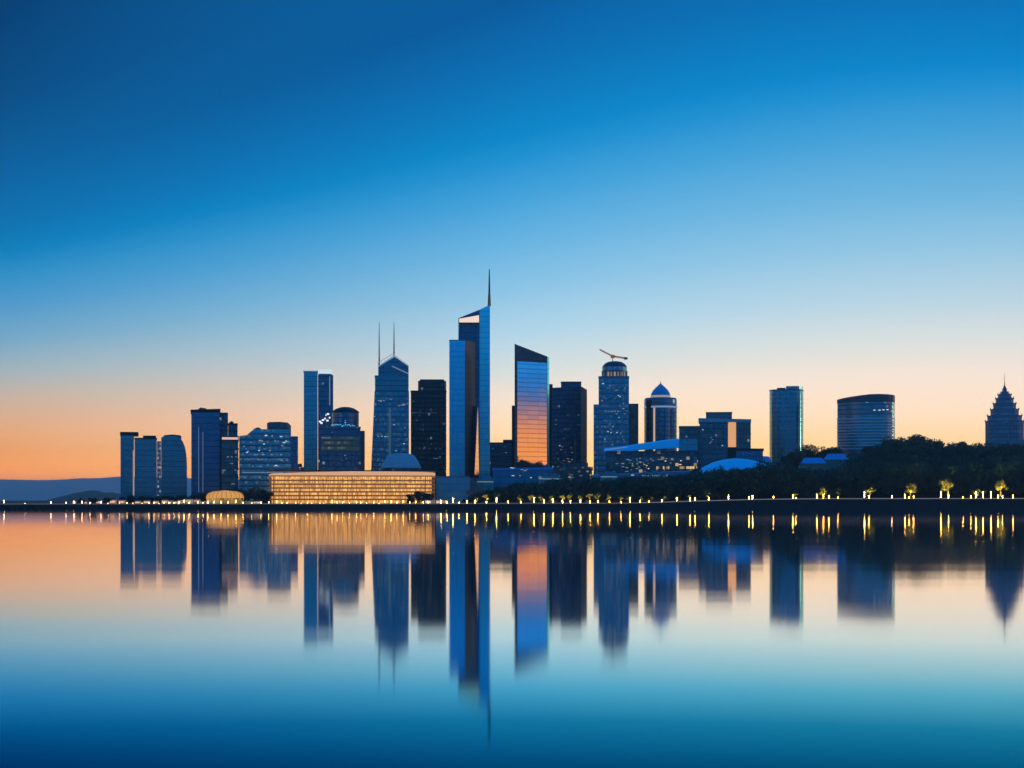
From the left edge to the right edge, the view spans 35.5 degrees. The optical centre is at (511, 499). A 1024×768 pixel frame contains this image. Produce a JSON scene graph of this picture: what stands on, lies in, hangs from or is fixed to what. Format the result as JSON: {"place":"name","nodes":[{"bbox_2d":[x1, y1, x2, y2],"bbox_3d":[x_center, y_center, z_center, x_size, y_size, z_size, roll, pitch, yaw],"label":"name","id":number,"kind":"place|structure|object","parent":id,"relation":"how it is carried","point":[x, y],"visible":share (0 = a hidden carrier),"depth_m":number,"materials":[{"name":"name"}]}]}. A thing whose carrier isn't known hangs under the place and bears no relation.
{"place":"outdoors","nodes":[
{"label":"outdoors","id":0,"kind":"place"},
{"bbox_2d":[45,490,119,500],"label":"wooded hill","id":1,"kind":"structure","parent":0,"point":[86,495],"depth_m":5049.90,"materials":[{"name":"black plant"}]},
{"bbox_2d":[109,498,116,502],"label":"shore house","id":2,"kind":"structure","parent":0,"point":[114,500],"depth_m":903.40,"materials":[{"name":"tile"}]},
{"bbox_2d":[0,477,238,499],"bbox_3d":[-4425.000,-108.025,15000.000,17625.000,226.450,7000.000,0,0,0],"label":"hills","id":3,"kind":"structure","parent":0,"point":[30,489],"depth_m":13037.60,"materials":[{"name":"blue"}]},
{"bbox_2d":[118,499,125,502],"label":"shore house","id":4,"kind":"structure","parent":0,"point":[121,500],"depth_m":903.20,"materials":[{"name":"tile"}]},
{"bbox_2d":[206,490,243,502],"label":"domed pavilion","id":5,"kind":"structure","parent":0,"point":[227,496],"depth_m":915.43,"materials":[{"name":"brown"}]},
{"bbox_2d":[268,470,435,502],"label":"golden building","id":6,"kind":"structure","parent":0,"point":[348,486],"depth_m":935.52,"materials":[{"name":"glass"},{"name":"pale stone"}]},
{"bbox_2d":[0,509,1023,767],"bbox_3d":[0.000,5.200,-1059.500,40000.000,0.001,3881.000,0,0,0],"label":"water","id":7,"kind":"structure","parent":0,"point":[516,639],"depth_m":60.07,"materials":[{"name":"blue liquid"}]},
{"bbox_2d":[0,507,40,509],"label":"breakwater","id":8,"kind":"object","parent":7,"relation":"in","point":[14,508],"visible":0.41,"depth_m":817.54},
{"bbox_2d":[0,498,1023,508],"bbox_3d":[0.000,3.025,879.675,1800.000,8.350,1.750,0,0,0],"label":"quay wall","id":9,"kind":"structure","parent":7,"relation":"in","point":[908,503],"depth_m":879.56,"materials":[{"name":"concrete"}]},
{"bbox_2d":[0,480,1023,503],"bbox_3d":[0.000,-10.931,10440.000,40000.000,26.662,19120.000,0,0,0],"label":"ground","id":10,"kind":"structure","parent":0,"point":[903,494],"depth_m":939.06,"materials":[{"name":"black"}]},
{"bbox_2d":[76,498,84,502],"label":"tree","id":11,"kind":"object","parent":10,"relation":"on","point":[80,500],"visible":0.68,"depth_m":898.97,"materials":[{"name":"green plant"}]},
{"bbox_2d":[87,497,97,504],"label":"tree","id":12,"kind":"object","parent":10,"relation":"on","point":[93,500],"visible":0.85,"depth_m":899.22,"materials":[{"name":"green plant"}]},
{"bbox_2d":[103,498,111,502],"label":"tree","id":13,"kind":"object","parent":10,"relation":"on","point":[106,500],"visible":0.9,"depth_m":898.11,"materials":[{"name":"green plant"}]},
{"bbox_2d":[120,432,138,500],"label":"slab tower","id":14,"kind":"structure","parent":10,"relation":"on","point":[126,463],"depth_m":1079.47,"materials":[{"name":"blue glass"}]},
{"bbox_2d":[134,496,144,502],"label":"shrub","id":15,"kind":"object","parent":10,"relation":"on","point":[142,499],"visible":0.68,"depth_m":955.98,"materials":[{"name":"green plant"}]},
{"bbox_2d":[134,435,160,498],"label":"slab tower","id":16,"kind":"structure","parent":10,"relation":"on","point":[148,466],"depth_m":1075.37,"materials":[{"name":"blue glass"}]},
{"bbox_2d":[161,434,186,497],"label":"curved tower","id":17,"kind":"structure","parent":10,"relation":"on","point":[173,469],"depth_m":1084.93,"materials":[{"name":"blue glass"}]},
{"bbox_2d":[181,495,195,500],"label":"tree","id":18,"kind":"object","parent":10,"relation":"on","point":[190,496],"visible":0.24,"depth_m":943.34,"materials":[{"name":"green plant"}]},
{"bbox_2d":[194,492,208,502],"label":"tree","id":19,"kind":"object","parent":10,"relation":"on","point":[203,498],"visible":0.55,"depth_m":947.05,"materials":[{"name":"green plant"}]},
{"bbox_2d":[191,408,219,496],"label":"dark tower","id":20,"kind":"structure","parent":10,"relation":"on","point":[204,449],"depth_m":1059.82,"materials":[{"name":"blue glass"}]},
{"bbox_2d":[219,412,237,489],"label":"stepped block","id":21,"kind":"structure","parent":10,"relation":"on","point":[226,428],"depth_m":1089.82,"materials":[{"name":"blue glass"}]},
{"bbox_2d":[221,436,238,489],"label":"banded midrise","id":22,"kind":"structure","parent":10,"relation":"on","point":[229,459],"depth_m":1039.93,"materials":[{"name":"blue glass"}]},
{"bbox_2d":[231,486,242,490],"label":"tree","id":23,"kind":"object","parent":10,"relation":"on","point":[239,489],"visible":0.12,"depth_m":955.83,"materials":[{"name":"green plant"}]},
{"bbox_2d":[239,488,252,500],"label":"tree","id":24,"kind":"object","parent":10,"relation":"on","point":[247,495],"visible":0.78,"depth_m":947.82,"materials":[{"name":"green plant"}]},
{"bbox_2d":[251,486,267,500],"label":"tree","id":25,"kind":"object","parent":10,"relation":"on","point":[256,494],"visible":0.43,"depth_m":942.64,"materials":[{"name":"green plant"}]},
{"bbox_2d":[259,489,272,502],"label":"tree","id":26,"kind":"object","parent":10,"relation":"on","point":[264,496],"visible":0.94,"depth_m":928.38,"materials":[{"name":"green plant"}]},
{"bbox_2d":[239,422,297,502],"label":"office block","id":27,"kind":"structure","parent":10,"relation":"on","point":[272,446],"depth_m":1019.76,"materials":[{"name":"blue glass"}]},
{"bbox_2d":[298,463,303,469],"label":"block","id":28,"kind":"structure","parent":10,"relation":"on","point":[300,467],"depth_m":1100.68,"materials":[{"name":"blue"}]},
{"bbox_2d":[304,369,332,469],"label":"twin slab tower","id":29,"kind":"structure","parent":10,"relation":"on","point":[318,395],"depth_m":1249.77,"materials":[{"name":"blue glass"}]},
{"bbox_2d":[319,407,364,469],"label":"domed block","id":30,"kind":"structure","parent":10,"relation":"on","point":[342,443],"depth_m":1120.26,"materials":[{"name":"blue glass"}]},
{"bbox_2d":[371,328,408,469],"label":"peaked tower","id":31,"kind":"structure","parent":10,"relation":"on","point":[391,418],"depth_m":1200.26,"materials":[{"name":"blue glass"}]},
{"bbox_2d":[381,453,420,469],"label":"tent hall","id":32,"kind":"structure","parent":10,"relation":"on","point":[400,461],"depth_m":1062.31,"materials":[{"name":"blue"}]},
{"bbox_2d":[406,494,414,502],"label":"tree","id":33,"kind":"object","parent":10,"relation":"on","point":[409,497],"visible":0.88,"depth_m":902.07,"materials":[{"name":"green plant"}]},
{"bbox_2d":[412,491,423,502],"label":"tree","id":34,"kind":"object","parent":10,"relation":"on","point":[418,497],"visible":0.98,"depth_m":904.21,"materials":[{"name":"green plant"}]},
{"bbox_2d":[421,493,433,502],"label":"tree","id":35,"kind":"object","parent":10,"relation":"on","point":[427,496],"visible":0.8,"depth_m":901.65,"materials":[{"name":"green plant"}]},
{"bbox_2d":[411,379,446,502],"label":"black tower","id":36,"kind":"structure","parent":10,"relation":"on","point":[428,424],"depth_m":1280.08,"materials":[{"name":"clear glass"}]},
{"bbox_2d":[436,476,484,502],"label":"block","id":37,"kind":"structure","parent":10,"relation":"on","point":[453,489],"depth_m":959.86,"materials":[{"name":"blue glass"}]},
{"bbox_2d":[449,269,490,496],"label":"tallest tower","id":38,"kind":"structure","parent":10,"relation":"on","point":[469,401],"depth_m":1159.46,"materials":[{"name":"blue glass"}]},
{"bbox_2d":[476,476,493,502],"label":"block","id":39,"kind":"structure","parent":10,"relation":"on","point":[486,482],"depth_m":985.00,"materials":[{"name":"blue metal"}]},
{"bbox_2d":[490,440,511,478],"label":"block","id":40,"kind":"structure","parent":10,"relation":"on","point":[500,454],"depth_m":1319.99,"materials":[{"name":"blue glass"}]},
{"bbox_2d":[492,467,552,502],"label":"long low hall","id":41,"kind":"structure","parent":10,"relation":"on","point":[504,477],"depth_m":1020.02,"materials":[{"name":"blue glass"}]},
{"bbox_2d":[512,344,548,467],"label":"slanted tower","id":42,"kind":"structure","parent":10,"relation":"on","point":[530,428],"depth_m":1146.95,"materials":[{"name":"blue glass"}]},
{"bbox_2d":[538,473,559,502],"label":"block","id":43,"kind":"structure","parent":10,"relation":"on","point":[545,477],"depth_m":975.01,"materials":[{"name":"blue glass"}]},
{"bbox_2d":[549,381,586,469],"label":"dark tower","id":44,"kind":"structure","parent":10,"relation":"on","point":[567,421],"depth_m":1301.94,"materials":[{"name":"blue glass"}]},
{"bbox_2d":[552,463,592,502],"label":"terraced block","id":45,"kind":"structure","parent":10,"relation":"on","point":[576,471],"depth_m":1017.12,"materials":[{"name":"blue glass"}]},
{"bbox_2d":[600,471,617,502],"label":"block","id":46,"kind":"structure","parent":10,"relation":"on","point":[612,475],"depth_m":990.02,"materials":[{"name":"blue metal"}]},
{"bbox_2d":[590,471,690,501],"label":"podium","id":47,"kind":"object","parent":10,"relation":"on","point":[622,475],"visible":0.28,"depth_m":1010.07,"materials":[{"name":"blue glass"}]},
{"bbox_2d":[603,438,699,473],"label":"station hall","id":48,"kind":"structure","parent":10,"relation":"on","point":[626,459],"depth_m":1059.35,"materials":[{"name":"blue glass"}]},
{"bbox_2d":[641,470,667,501],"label":"block","id":49,"kind":"structure","parent":10,"relation":"on","point":[654,473],"depth_m":985.00,"materials":[{"name":"blue metal"}]},
{"bbox_2d":[644,381,676,450],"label":"domed tower","id":50,"kind":"structure","parent":10,"relation":"on","point":[660,413],"depth_m":1301.51,"materials":[{"name":"blue glass"}]},
{"bbox_2d":[698,412,750,468],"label":"portal office","id":51,"kind":"structure","parent":10,"relation":"on","point":[723,435],"depth_m":1180.92,"materials":[{"name":"blue glass"}]},
{"bbox_2d":[699,458,763,472],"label":"arena","id":52,"kind":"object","parent":10,"relation":"on","point":[729,464],"visible":0.32,"depth_m":1045.07,"materials":[{"name":"blue"}]},
{"bbox_2d":[461,435,1023,502],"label":"treeline","id":53,"kind":"object","parent":10,"relation":"on","point":[895,466],"visible":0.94,"depth_m":916.66,"materials":[{"name":"green plant"}]},
{"bbox_2d":[735,448,763,462],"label":"block","id":54,"kind":"structure","parent":10,"relation":"on","point":[755,454],"depth_m":1110.05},
{"bbox_2d":[763,456,772,464],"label":"blue roofed house","id":55,"kind":"structure","parent":10,"relation":"on","point":[766,459],"depth_m":1150.77,"materials":[{"name":"paint"}]},
{"bbox_2d":[769,386,803,468],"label":"rounded tower","id":56,"kind":"structure","parent":10,"relation":"on","point":[785,421],"depth_m":1350.89,"materials":[{"name":"blue glass"}]},
{"bbox_2d":[780,452,802,469],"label":"tree","id":57,"kind":"object","parent":10,"relation":"on","point":[795,458],"visible":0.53,"depth_m":1055.34,"materials":[{"name":"green plant"}]},
{"bbox_2d":[792,444,828,458],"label":"tree","id":58,"kind":"object","parent":10,"relation":"on","point":[805,452],"visible":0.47,"depth_m":1130.04,"materials":[{"name":"green plant"}]},
{"bbox_2d":[799,458,826,493],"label":"blue roofed house","id":59,"kind":"structure","parent":10,"relation":"on","point":[815,463],"depth_m":1052.63,"materials":[{"name":"paint"}]},
{"bbox_2d":[822,447,843,456],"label":"tree","id":60,"kind":"object","parent":10,"relation":"on","point":[833,450],"visible":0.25,"depth_m":1129.39,"materials":[{"name":"green plant"}]},
{"bbox_2d":[823,454,848,471],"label":"blue roofed house","id":61,"kind":"structure","parent":10,"relation":"on","point":[832,461],"depth_m":1064.71,"materials":[{"name":"paint"}]},
{"bbox_2d":[837,394,894,461],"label":"curved block","id":62,"kind":"structure","parent":10,"relation":"on","point":[868,420],"depth_m":1301.19,"materials":[{"name":"blue glass"}]},
{"bbox_2d":[860,446,874,454],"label":"tree","id":63,"kind":"object","parent":10,"relation":"on","point":[867,448],"visible":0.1,"depth_m":1006.54,"materials":[{"name":"green plant"}]},
{"bbox_2d":[881,437,905,445],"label":"tree","id":64,"kind":"object","parent":10,"relation":"on","point":[902,438],"visible":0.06,"depth_m":1008.04,"materials":[{"name":"green plant"}]},
{"bbox_2d":[909,434,928,442],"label":"tree","id":65,"kind":"object","parent":10,"relation":"on","point":[918,436],"visible":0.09,"depth_m":1012.23,"materials":[{"name":"green plant"}]},
{"bbox_2d":[985,373,1023,447],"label":"spired tower","id":66,"kind":"structure","parent":10,"relation":"on","point":[1004,423],"depth_m":1502.50,"materials":[{"name":"glass"}]},
{"bbox_2d":[0,0,1023,504],"label":"sky","id":67,"kind":"structure","parent":0,"point":[208,204],"materials":[{"name":"blue"}]},
{"bbox_2d":[594,361,637,473],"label":"crane tower","id":68,"kind":"structure","parent":0,"point":[615,418],"depth_m":1150.39,"materials":[{"name":"blue glass"}]},
{"bbox_2d":[600,349,627,360],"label":"tower crane","id":69,"kind":"object","parent":68,"relation":"on","point":[614,356],"visible":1,"depth_m":1161.16,"materials":[{"name":"grey"}]},
{"bbox_2d":[679,426,699,470],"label":"block","id":70,"kind":"structure","parent":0,"point":[689,432],"depth_m":1229.70,"materials":[{"name":"blue glass"}]},
{"bbox_3d":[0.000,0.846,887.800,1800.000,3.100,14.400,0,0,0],"label":"promenade","id":71,"kind":"structure","parent":0,"visible":0},
{"bbox_2d":[167,501,191,502],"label":"kiosk","id":72,"kind":"object","parent":71,"relation":"on","point":[179,501],"visible":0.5,"depth_m":889.77,"materials":[{"name":"white paint"}]},
{"bbox_2d":[244,501,262,502],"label":"kiosk","id":73,"kind":"object","parent":71,"relation":"on","point":[253,501],"visible":0.63,"depth_m":889.80,"materials":[{"name":"white paint"}]},
{"bbox_2d":[424,500,434,502],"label":"kiosk","id":74,"kind":"object","parent":71,"relation":"on","point":[429,501],"visible":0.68,"depth_m":889.93,"materials":[{"name":"white paint"}]},
{"bbox_2d":[435,500,446,502],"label":"kiosk","id":75,"kind":"object","parent":71,"relation":"on","point":[441,501],"visible":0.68,"depth_m":889.91,"materials":[{"name":"white paint"}]},
{"bbox_2d":[817,488,826,494],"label":"tree","id":76,"kind":"object","parent":71,"relation":"on","point":[822,491],"visible":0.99,"depth_m":892.88,"materials":[{"name":"green plant"}]},
{"bbox_2d":[865,484,874,493],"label":"tree","id":77,"kind":"object","parent":71,"relation":"on","point":[869,490],"visible":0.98,"depth_m":892.60,"materials":[{"name":"yellow plant"}]},
{"bbox_2d":[904,483,917,497],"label":"tree","id":78,"kind":"object","parent":71,"relation":"on","point":[910,489],"visible":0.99,"depth_m":892.54,"materials":[{"name":"yellow plant"}]},
{"bbox_2d":[939,478,953,497],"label":"tree","id":79,"kind":"object","parent":71,"relation":"on","point":[950,485],"visible":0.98,"depth_m":892.40,"materials":[{"name":"yellow plant"}]},
{"bbox_2d":[972,489,980,497],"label":"tree","id":80,"kind":"object","parent":71,"relation":"on","point":[975,492],"visible":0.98,"depth_m":892.54,"materials":[{"name":"yellow plant"}]},
{"bbox_2d":[995,480,1008,497],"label":"tree","id":81,"kind":"object","parent":71,"relation":"on","point":[999,486],"visible":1,"depth_m":891.80,"materials":[{"name":"yellow plant"}]}
]}

